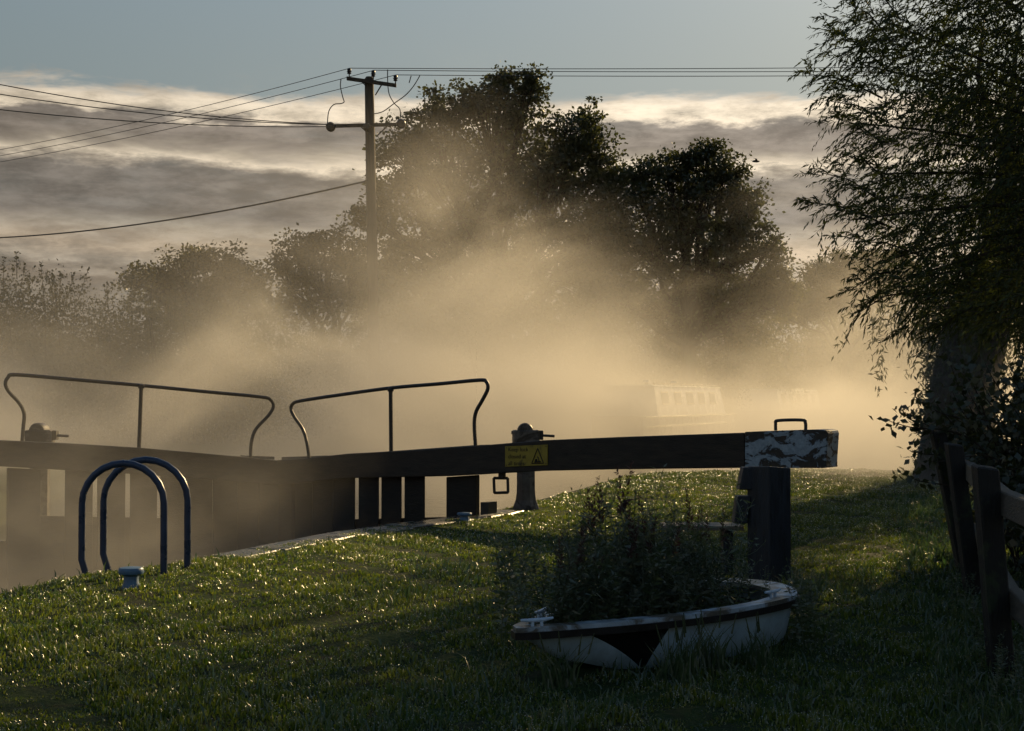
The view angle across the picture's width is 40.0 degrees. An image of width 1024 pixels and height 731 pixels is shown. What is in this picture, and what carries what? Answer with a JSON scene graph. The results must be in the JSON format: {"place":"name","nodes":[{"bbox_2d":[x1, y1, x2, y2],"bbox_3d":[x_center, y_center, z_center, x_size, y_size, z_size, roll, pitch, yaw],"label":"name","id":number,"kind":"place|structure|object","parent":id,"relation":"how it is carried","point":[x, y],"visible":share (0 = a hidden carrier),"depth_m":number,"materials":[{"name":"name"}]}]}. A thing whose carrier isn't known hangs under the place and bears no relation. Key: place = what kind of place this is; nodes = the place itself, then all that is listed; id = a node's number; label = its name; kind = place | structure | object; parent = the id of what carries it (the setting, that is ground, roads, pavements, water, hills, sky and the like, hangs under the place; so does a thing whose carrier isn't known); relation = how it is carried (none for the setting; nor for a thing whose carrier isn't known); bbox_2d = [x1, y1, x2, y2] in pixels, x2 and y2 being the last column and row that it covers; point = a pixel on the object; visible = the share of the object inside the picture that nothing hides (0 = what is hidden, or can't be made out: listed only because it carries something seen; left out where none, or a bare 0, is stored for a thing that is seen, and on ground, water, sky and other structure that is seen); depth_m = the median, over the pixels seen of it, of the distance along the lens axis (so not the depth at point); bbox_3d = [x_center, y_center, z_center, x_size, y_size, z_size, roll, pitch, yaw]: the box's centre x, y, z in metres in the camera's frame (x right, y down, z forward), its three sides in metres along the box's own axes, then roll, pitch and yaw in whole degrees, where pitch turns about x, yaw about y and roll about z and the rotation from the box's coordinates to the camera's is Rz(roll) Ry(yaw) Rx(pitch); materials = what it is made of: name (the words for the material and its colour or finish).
{"place":"outdoors","nodes":[
{"label":"outdoors","id":0,"kind":"place"},
{"bbox_2d":[0,398,1016,593],"bbox_3d":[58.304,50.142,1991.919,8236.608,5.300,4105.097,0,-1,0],"label":"bank","id":1,"kind":"structure","parent":0,"point":[328,445],"depth_m":43.59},
{"bbox_2d":[0,251,344,447],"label":"hedge","id":2,"kind":"object","parent":1,"relation":"on","point":[189,413],"visible":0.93,"depth_m":40.17,"materials":[{"name":"green plant"}]},
{"bbox_2d":[110,238,287,349],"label":"round tree","id":3,"kind":"object","parent":1,"relation":"on","point":[227,269],"visible":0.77,"depth_m":51.75,"materials":[{"name":"green plant"}]},
{"bbox_2d":[248,221,425,425],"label":"bushy tree","id":4,"kind":"object","parent":1,"relation":"on","point":[310,246],"visible":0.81,"depth_m":55.78,"materials":[{"name":"green plant"}]},
{"bbox_2d":[180,273,543,441],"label":"hedge","id":5,"kind":"object","parent":1,"relation":"on","point":[358,378],"visible":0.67,"depth_m":46.40,"materials":[{"name":"green plant"}]},
{"bbox_2d":[326,68,419,436],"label":"utility pole","id":6,"kind":"object","parent":1,"relation":"on","point":[369,125],"visible":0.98,"depth_m":45.95,"materials":[{"name":"black wood"}]},
{"bbox_2d":[0,84,318,123],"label":"power line","id":7,"kind":"object","parent":6,"relation":"attached to","point":[152,109],"visible":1,"depth_m":42.36,"materials":[{"name":"metal"}]},
{"bbox_2d":[0,94,344,124],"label":"power line","id":8,"kind":"object","parent":6,"relation":"attached to","point":[168,115],"visible":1,"depth_m":42.47,"materials":[{"name":"metal"}]},
{"bbox_2d":[0,68,347,149],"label":"power line","id":9,"kind":"object","parent":6,"relation":"attached to","point":[184,110],"visible":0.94,"depth_m":50.95,"materials":[{"name":"metal"}]},
{"bbox_2d":[0,109,352,126],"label":"power line","id":10,"kind":"object","parent":6,"relation":"attached to","point":[176,123],"visible":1,"depth_m":42.52,"materials":[{"name":"metal"}]},
{"bbox_2d":[0,180,366,237],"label":"power line","id":11,"kind":"object","parent":6,"relation":"attached to","point":[193,215],"visible":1,"depth_m":51.49,"materials":[{"name":"metal"}]},
{"bbox_2d":[0,71,370,155],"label":"power line","id":12,"kind":"object","parent":6,"relation":"attached to","point":[194,115],"visible":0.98,"depth_m":51.03,"materials":[{"name":"metal"}]},
{"bbox_2d":[1,75,393,161],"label":"power line","id":13,"kind":"object","parent":6,"relation":"attached to","point":[198,122],"visible":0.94,"depth_m":51.49,"materials":[{"name":"metal"}]},
{"bbox_2d":[375,70,930,71],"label":"power line","id":14,"kind":"object","parent":6,"relation":"attached to","point":[616,71],"visible":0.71,"depth_m":46.34,"materials":[{"name":"metal"}]},
{"bbox_2d":[353,65,1011,68],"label":"power line","id":15,"kind":"object","parent":6,"relation":"attached to","point":[588,68],"visible":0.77,"depth_m":46.32,"materials":[{"name":"metal"}]},
{"bbox_2d":[425,74,1004,76],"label":"power line","id":16,"kind":"object","parent":6,"relation":"attached to","point":[617,76],"visible":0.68,"depth_m":46.34,"materials":[{"name":"metal"}]},
{"bbox_2d":[336,60,653,426],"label":"ash tree","id":17,"kind":"object","parent":1,"relation":"on","point":[499,277],"visible":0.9,"depth_m":59.42,"materials":[{"name":"green plant"}]},
{"bbox_2d":[428,298,638,429],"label":"hedge","id":18,"kind":"object","parent":1,"relation":"on","point":[519,395],"visible":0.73,"depth_m":57.10,"materials":[{"name":"green plant"}]},
{"bbox_2d":[528,288,819,432],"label":"hedge","id":19,"kind":"object","parent":1,"relation":"on","point":[715,370],"visible":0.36,"depth_m":63.27,"materials":[{"name":"green plant"}]},
{"bbox_2d":[566,136,813,385],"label":"oak tree","id":20,"kind":"object","parent":1,"relation":"on","point":[694,322],"visible":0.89,"depth_m":61.72,"materials":[{"name":"green plant"}]},
{"bbox_2d":[770,244,914,416],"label":"tree","id":21,"kind":"object","parent":1,"relation":"on","point":[826,276],"visible":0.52,"depth_m":104.51,"materials":[{"name":"green plant"}]},
{"bbox_2d":[719,301,1023,422],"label":"hedge","id":22,"kind":"object","parent":1,"relation":"on","point":[819,362],"visible":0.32,"depth_m":111.20,"materials":[{"name":"green plant"}]},
{"bbox_2d":[0,425,1021,540],"bbox_3d":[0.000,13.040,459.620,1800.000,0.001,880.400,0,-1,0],"label":"river","id":23,"kind":"structure","parent":0,"point":[871,447],"depth_m":36.94,"materials":[{"name":"brown liquid"}]},
{"bbox_2d":[24,423,68,515],"bbox_3d":[-6.932,1.805,20.973,0.641,1.898,0.306,0,-1,-6],"label":"paddle post","id":24,"kind":"object","parent":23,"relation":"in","point":[39,432],"visible":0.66,"depth_m":20.86,"materials":[{"name":"grey metal"}]},
{"bbox_2d":[592,380,735,437],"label":"moored boat","id":25,"kind":"object","parent":23,"relation":"on","point":[646,409],"visible":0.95,"depth_m":44.28,"materials":[{"name":"paint"}]},
{"bbox_2d":[734,386,826,432],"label":"moored boat","id":26,"kind":"object","parent":23,"relation":"on","point":[766,409],"visible":0.68,"depth_m":62.59,"materials":[{"name":"paint"}]},
{"bbox_2d":[0,468,1023,730],"bbox_3d":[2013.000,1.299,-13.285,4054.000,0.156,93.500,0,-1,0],"label":"lawn","id":27,"kind":"structure","parent":0,"point":[688,716],"depth_m":9.28,"materials":[{"name":"plant"}]},
{"bbox_2d":[118,566,143,588],"bbox_3d":[-3.332,1.918,12.307,0.220,0.310,0.218,0,-1,0],"label":"mooring bollard","id":28,"kind":"object","parent":27,"relation":"on","point":[130,574],"visible":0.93,"depth_m":12.25,"materials":[{"name":"metal"}]},
{"bbox_2d":[486,520,515,618],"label":"leafy weed","id":29,"kind":"object","parent":27,"relation":"on","point":[495,563],"visible":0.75,"depth_m":10.33,"materials":[{"name":"green plant"}]},
{"bbox_2d":[489,527,514,616],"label":"leafy weed","id":30,"kind":"object","parent":27,"relation":"on","point":[497,587],"visible":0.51,"depth_m":10.68,"materials":[{"name":"green plant"}]},
{"bbox_2d":[491,536,517,633],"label":"leafy weed","id":31,"kind":"object","parent":27,"relation":"on","point":[501,594],"visible":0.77,"depth_m":9.79,"materials":[{"name":"green plant"}]},
{"bbox_2d":[489,546,526,637],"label":"leafy weed","id":32,"kind":"object","parent":27,"relation":"on","point":[501,613],"visible":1,"depth_m":9.46,"materials":[{"name":"green plant"}]},
{"bbox_2d":[497,532,525,622],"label":"leafy weed","id":33,"kind":"object","parent":27,"relation":"on","point":[509,552],"visible":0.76,"depth_m":10.28,"materials":[{"name":"green plant"}]},
{"bbox_2d":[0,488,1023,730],"bbox_3d":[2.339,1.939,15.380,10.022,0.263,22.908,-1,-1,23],"label":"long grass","id":34,"kind":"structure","parent":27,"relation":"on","point":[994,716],"depth_m":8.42,"materials":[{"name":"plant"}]},
{"bbox_2d":[501,565,524,632],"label":"leafy weed","id":35,"kind":"object","parent":27,"relation":"on","point":[512,607],"visible":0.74,"depth_m":9.61,"materials":[{"name":"green plant"}]},
{"bbox_2d":[510,511,534,596],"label":"leafy weed","id":36,"kind":"object","parent":27,"relation":"on","point":[522,539],"visible":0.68,"depth_m":11.37,"materials":[{"name":"green plant"}]},
{"bbox_2d":[511,423,554,509],"bbox_3d":[0.314,1.511,21.170,0.654,1.295,0.404,0,-1,0],"label":"paddle post","id":37,"kind":"object","parent":27,"relation":"on","point":[525,494],"visible":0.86,"depth_m":21.03,"materials":[{"name":"grey metal"}]},
{"bbox_2d":[530,563,553,611],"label":"leafy weed","id":38,"kind":"object","parent":27,"relation":"on","point":[543,593],"visible":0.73,"depth_m":9.69,"materials":[{"name":"green plant"}]},
{"bbox_2d":[532,631,594,689],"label":"grass tuft","id":39,"kind":"object","parent":27,"relation":"on","point":[553,673],"visible":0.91,"depth_m":8.03,"materials":[{"name":"plant"}]},
{"bbox_2d":[511,578,799,668],"bbox_3d":[0.881,1.717,9.100,1.160,0.464,2.688,-1,-2,41],"label":"boat planter","id":40,"kind":"object","parent":27,"relation":"on","point":[627,639],"visible":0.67,"depth_m":8.60,"materials":[{"name":"paint"}]},
{"bbox_2d":[507,584,534,623],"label":"leafy weed","id":41,"kind":"object","parent":40,"relation":"in","point":[523,609],"visible":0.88,"depth_m":8.20,"materials":[{"name":"green plant"}]},
{"bbox_2d":[525,543,544,611],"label":"leafy weed","id":42,"kind":"object","parent":40,"relation":"in","point":[535,573],"visible":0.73,"depth_m":10.49,"materials":[{"name":"green plant"}]},
{"bbox_2d":[524,528,545,606],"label":"leafy weed","id":43,"kind":"object","parent":40,"relation":"in","point":[535,558],"visible":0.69,"depth_m":11.15,"materials":[{"name":"green plant"}]},
{"bbox_2d":[550,523,579,622],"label":"tall weed stalk","id":44,"kind":"object","parent":40,"relation":"in","point":[567,581],"visible":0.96,"depth_m":8.21,"materials":[{"name":"green plant"}]},
{"bbox_2d":[560,527,598,622],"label":"tall weed stalk","id":45,"kind":"object","parent":40,"relation":"in","point":[579,560],"visible":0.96,"depth_m":8.29,"materials":[{"name":"green plant"}]},
{"bbox_2d":[564,488,606,619],"bbox_3d":[0.423,1.199,8.491,0.274,0.938,0.265,8,-5,-22],"label":"tall weed stalk","id":46,"kind":"object","parent":40,"relation":"in","point":[582,529],"visible":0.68,"depth_m":8.48,"materials":[{"name":"green plant"}]},
{"bbox_2d":[561,562,624,621],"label":"leafy weed","id":47,"kind":"object","parent":40,"relation":"in","point":[593,594],"visible":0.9,"depth_m":8.35,"materials":[{"name":"green plant"}]},
{"bbox_2d":[578,488,609,619],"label":"tall weed stalk","id":48,"kind":"object","parent":40,"relation":"in","point":[592,527],"visible":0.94,"depth_m":8.43,"materials":[{"name":"green plant"}]},
{"bbox_2d":[577,482,612,600],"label":"tall weed stalk","id":49,"kind":"object","parent":40,"relation":"in","point":[591,505],"visible":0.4,"depth_m":9.00,"materials":[{"name":"green plant"}]},
{"bbox_2d":[578,500,614,619],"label":"tall weed stalk","id":50,"kind":"object","parent":40,"relation":"in","point":[600,606],"visible":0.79,"depth_m":8.48,"materials":[{"name":"green plant"}]},
{"bbox_2d":[584,517,631,619],"bbox_3d":[0.562,1.288,8.557,0.249,0.793,0.241,14,-4,-17],"label":"tall weed stalk","id":51,"kind":"object","parent":40,"relation":"on","point":[601,578],"visible":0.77,"depth_m":8.58,"materials":[{"name":"green plant"}]},
{"bbox_2d":[594,477,621,570],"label":"tall weed stalk","id":52,"kind":"object","parent":40,"relation":"in","point":[601,511],"visible":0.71,"depth_m":8.94,"materials":[{"name":"green plant"}]},
{"bbox_2d":[596,466,629,606],"bbox_3d":[0.708,1.178,9.164,0.301,1.065,0.311,-4,-16,-2],"label":"tall weed stalk","id":53,"kind":"object","parent":40,"relation":"in","point":[617,467],"visible":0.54,"depth_m":9.23,"materials":[{"name":"green plant"}]},
{"bbox_2d":[600,520,641,618],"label":"tall weed stalk","id":54,"kind":"object","parent":40,"relation":"in","point":[629,550],"visible":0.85,"depth_m":8.65,"materials":[{"name":"green plant"}]},
{"bbox_2d":[603,459,655,614],"bbox_3d":[0.677,1.139,8.909,0.295,1.106,0.296,12,-2,-2],"label":"tall weed stalk","id":55,"kind":"object","parent":40,"relation":"on","point":[624,504],"visible":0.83,"depth_m":8.92,"materials":[{"name":"green plant"}]},
{"bbox_2d":[614,510,650,614],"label":"leafy weed","id":56,"kind":"object","parent":40,"relation":"in","point":[631,565],"visible":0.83,"depth_m":8.76,"materials":[{"name":"green plant"}]},
{"bbox_2d":[623,508,656,614],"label":"tall weed stalk","id":57,"kind":"object","parent":40,"relation":"in","point":[632,527],"visible":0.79,"depth_m":8.78,"materials":[{"name":"green plant"}]},
{"bbox_2d":[631,515,650,615],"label":"tall weed stalk","id":58,"kind":"object","parent":40,"relation":"in","point":[641,577],"visible":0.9,"depth_m":8.75,"materials":[{"name":"green plant"}]},
{"bbox_2d":[623,509,660,617],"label":"tall weed stalk","id":59,"kind":"object","parent":40,"relation":"in","point":[648,545],"visible":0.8,"depth_m":8.78,"materials":[{"name":"green plant"}]},
{"bbox_2d":[632,524,671,614],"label":"leafy weed","id":60,"kind":"object","parent":40,"relation":"in","point":[654,550],"visible":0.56,"depth_m":8.82,"materials":[{"name":"green plant"}]},
{"bbox_2d":[637,523,668,616],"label":"leafy weed","id":61,"kind":"object","parent":40,"relation":"in","point":[655,567],"visible":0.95,"depth_m":8.63,"materials":[{"name":"green plant"}]},
{"bbox_2d":[636,482,671,612],"bbox_3d":[0.897,1.212,8.942,0.219,0.940,0.218,-9,3,28],"label":"tall weed stalk","id":62,"kind":"object","parent":40,"relation":"in","point":[643,528],"visible":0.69,"depth_m":8.96,"materials":[{"name":"green plant"}]},
{"bbox_2d":[644,558,666,614],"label":"leafy weed","id":63,"kind":"object","parent":40,"relation":"in","point":[652,599],"visible":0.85,"depth_m":8.66,"materials":[{"name":"green plant"}]},
{"bbox_2d":[636,464,678,606],"bbox_3d":[0.978,1.175,9.441,0.297,1.036,0.307,-1,-9,-12],"label":"tall weed stalk","id":64,"kind":"object","parent":40,"relation":"on","point":[655,503],"visible":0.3,"depth_m":9.46,"materials":[{"name":"green plant"}]},
{"bbox_2d":[640,484,675,614],"bbox_3d":[0.948,1.216,9.002,0.224,0.921,0.278,1,-2,-25],"label":"tall weed stalk","id":65,"kind":"object","parent":40,"relation":"in","point":[669,593],"visible":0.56,"depth_m":8.99,"materials":[{"name":"green plant"}]},
{"bbox_2d":[654,518,683,614],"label":"tall weed stalk","id":66,"kind":"object","parent":40,"relation":"in","point":[676,543],"visible":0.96,"depth_m":8.87,"materials":[{"name":"green plant"}]},
{"bbox_2d":[664,497,691,611],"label":"tall weed stalk","id":67,"kind":"object","parent":40,"relation":"in","point":[672,533],"visible":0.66,"depth_m":9.05,"materials":[{"name":"green plant"}]},
{"bbox_2d":[658,559,709,610],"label":"leafy weed","id":68,"kind":"object","parent":40,"relation":"in","point":[675,587],"visible":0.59,"depth_m":8.92,"materials":[{"name":"green plant"}]},
{"bbox_2d":[673,486,707,609],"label":"tall weed stalk","id":69,"kind":"object","parent":40,"relation":"in","point":[691,519],"visible":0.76,"depth_m":9.23,"materials":[{"name":"green plant"}]},
{"bbox_2d":[680,508,704,609],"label":"leafy weed","id":70,"kind":"object","parent":40,"relation":"in","point":[697,543],"visible":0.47,"depth_m":9.35,"materials":[{"name":"green plant"}]},
{"bbox_2d":[679,519,708,608],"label":"tall weed stalk","id":71,"kind":"object","parent":40,"relation":"in","point":[699,582],"visible":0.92,"depth_m":9.08,"materials":[{"name":"green plant"}]},
{"bbox_2d":[684,536,726,606],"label":"leafy weed","id":72,"kind":"object","parent":40,"relation":"in","point":[705,567],"visible":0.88,"depth_m":9.11,"materials":[{"name":"green plant"}]},
{"bbox_2d":[698,501,733,607],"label":"tall weed stalk","id":73,"kind":"object","parent":40,"relation":"in","point":[720,539],"visible":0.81,"depth_m":9.23,"materials":[{"name":"green plant"}]},
{"bbox_2d":[707,532,730,605],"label":"leafy weed","id":74,"kind":"object","parent":40,"relation":"in","point":[722,576],"visible":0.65,"depth_m":9.34,"materials":[{"name":"green plant"}]},
{"bbox_2d":[715,508,740,604],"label":"tall weed stalk","id":75,"kind":"object","parent":40,"relation":"in","point":[725,533],"visible":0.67,"depth_m":9.47,"materials":[{"name":"green plant"}]},
{"bbox_2d":[703,467,753,606],"bbox_3d":[1.410,1.179,9.170,0.240,1.036,0.242,14,8,41],"label":"tall weed stalk","id":76,"kind":"object","parent":40,"relation":"on","point":[731,551],"visible":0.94,"depth_m":9.16,"materials":[{"name":"green plant"}]},
{"bbox_2d":[717,533,765,605],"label":"leafy weed","id":77,"kind":"object","parent":40,"relation":"in","point":[749,547],"visible":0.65,"depth_m":9.55,"materials":[{"name":"green plant"}]},
{"bbox_2d":[728,556,762,604],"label":"leafy weed","id":78,"kind":"object","parent":40,"relation":"in","point":[740,592],"visible":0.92,"depth_m":9.07,"materials":[{"name":"green plant"}]},
{"bbox_2d":[737,543,759,602],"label":"leafy weed","id":79,"kind":"object","parent":40,"relation":"in","point":[749,584],"visible":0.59,"depth_m":9.37,"materials":[{"name":"green plant"}]},
{"bbox_2d":[645,622,702,683],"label":"grass tuft","id":80,"kind":"object","parent":27,"relation":"on","point":[673,668],"visible":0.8,"depth_m":8.15,"materials":[{"name":"plant"}]},
{"bbox_2d":[663,613,706,680],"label":"grass tuft","id":81,"kind":"object","parent":27,"relation":"on","point":[695,663],"visible":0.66,"depth_m":8.28,"materials":[{"name":"plant"}]},
{"bbox_2d":[660,522,743,575],"bbox_3d":[1.787,1.755,13.289,0.756,0.514,0.420,0,-1,3],"label":"plank bench","id":82,"kind":"object","parent":27,"relation":"on","point":[719,525],"visible":0.25,"depth_m":13.14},
{"bbox_2d":[682,607,736,672],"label":"grass tuft","id":83,"kind":"object","parent":27,"relation":"on","point":[706,656],"visible":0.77,"depth_m":8.55,"materials":[{"name":"plant"}]},
{"bbox_2d":[727,612,781,669],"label":"grass tuft","id":84,"kind":"object","parent":27,"relation":"on","point":[764,650],"visible":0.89,"depth_m":8.64,"materials":[{"name":"plant"}]},
{"bbox_2d":[732,466,790,581],"bbox_3d":[2.305,1.591,12.966,0.518,1.342,0.388,0,-1,0],"label":"stop post","id":85,"kind":"object","parent":27,"relation":"on","point":[768,489],"visible":0.69,"depth_m":12.87,"materials":[{"name":"wood"}]},
{"bbox_2d":[779,572,803,641],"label":"nettle","id":86,"kind":"object","parent":27,"relation":"on","point":[792,622],"visible":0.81,"depth_m":9.48,"materials":[{"name":"green plant"}]},
{"bbox_2d":[788,567,813,649],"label":"nettle","id":87,"kind":"object","parent":27,"relation":"on","point":[798,599],"visible":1,"depth_m":9.19,"materials":[{"name":"green plant"}]},
{"bbox_2d":[800,565,824,647],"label":"nettle","id":88,"kind":"object","parent":27,"relation":"on","point":[812,610],"visible":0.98,"depth_m":9.26,"materials":[{"name":"green plant"}]},
{"bbox_2d":[787,0,1023,379],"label":"willow tree","id":89,"kind":"object","parent":27,"relation":"on","point":[1008,178],"visible":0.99,"depth_m":17.45,"materials":[{"name":"green plant"}]},
{"bbox_2d":[831,0,1023,481],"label":"willow tree","id":90,"kind":"object","parent":27,"relation":"on","point":[939,371],"visible":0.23,"depth_m":27.68,"materials":[{"name":"green plant"}]},
{"bbox_2d":[868,343,1023,590],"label":"bramble bush","id":91,"kind":"object","parent":27,"relation":"on","point":[990,446],"visible":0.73,"depth_m":13.15,"materials":[{"name":"green plant"}]},
{"bbox_2d":[930,430,1023,677],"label":"wooden fence","id":92,"kind":"object","parent":27,"relation":"on","point":[978,546],"visible":0.86,"depth_m":8.32,"materials":[{"name":"wood"}]},
{"bbox_2d":[990,650,1006,708],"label":"nettle","id":93,"kind":"object","parent":27,"relation":"on","point":[995,682],"visible":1,"depth_m":7.38,"materials":[{"name":"green plant"}]},
{"bbox_2d":[1007,632,1023,696],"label":"nettle","id":94,"kind":"object","parent":27,"relation":"on","point":[1013,672],"visible":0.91,"depth_m":7.78,"materials":[{"name":"green plant"}]},
{"bbox_2d":[0,0,1023,398],"label":"sky","id":95,"kind":"structure","parent":0,"point":[168,55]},
{"bbox_2d":[513,549,531,617],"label":"leafy weed","id":96,"kind":"object","parent":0,"point":[525,572],"visible":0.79,"depth_m":10.26,"materials":[{"name":"green plant"}]},
{"label":"lock water","id":97,"kind":"structure","parent":0,"visible":0},
{"bbox_2d":[0,373,277,591],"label":"lock gate","id":98,"kind":"structure","parent":97,"relation":"in","point":[234,503],"depth_m":20.65,"materials":[{"name":"wood"}]},
{"label":"ground","id":99,"kind":"structure","parent":0,"visible":0},
{"bbox_2d":[212,509,522,557],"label":"lock wall","id":100,"kind":"structure","parent":99,"relation":"on","point":[335,536],"depth_m":17.31,"materials":[{"name":"stone"}]},
{"bbox_2d":[78,460,167,573],"bbox_3d":[-3.669,1.605,13.265,0.841,1.432,0.065,0,-1,0],"label":"ladder hoop","id":101,"kind":"object","parent":100,"relation":"attached to","point":[144,469],"visible":0.84,"depth_m":13.25,"materials":[{"name":"blue paint"}]},
{"bbox_2d":[100,456,190,570],"bbox_3d":[-3.586,1.611,13.765,0.890,1.444,0.065,0,-1,0],"label":"ladder hoop","id":102,"kind":"object","parent":100,"relation":"attached to","point":[168,466],"visible":0.84,"depth_m":13.74,"materials":[{"name":"blue paint"}]},
{"bbox_2d":[277,378,838,541],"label":"lock gate","id":103,"kind":"structure","parent":100,"relation":"attached to","point":[316,495],"depth_m":19.76,"materials":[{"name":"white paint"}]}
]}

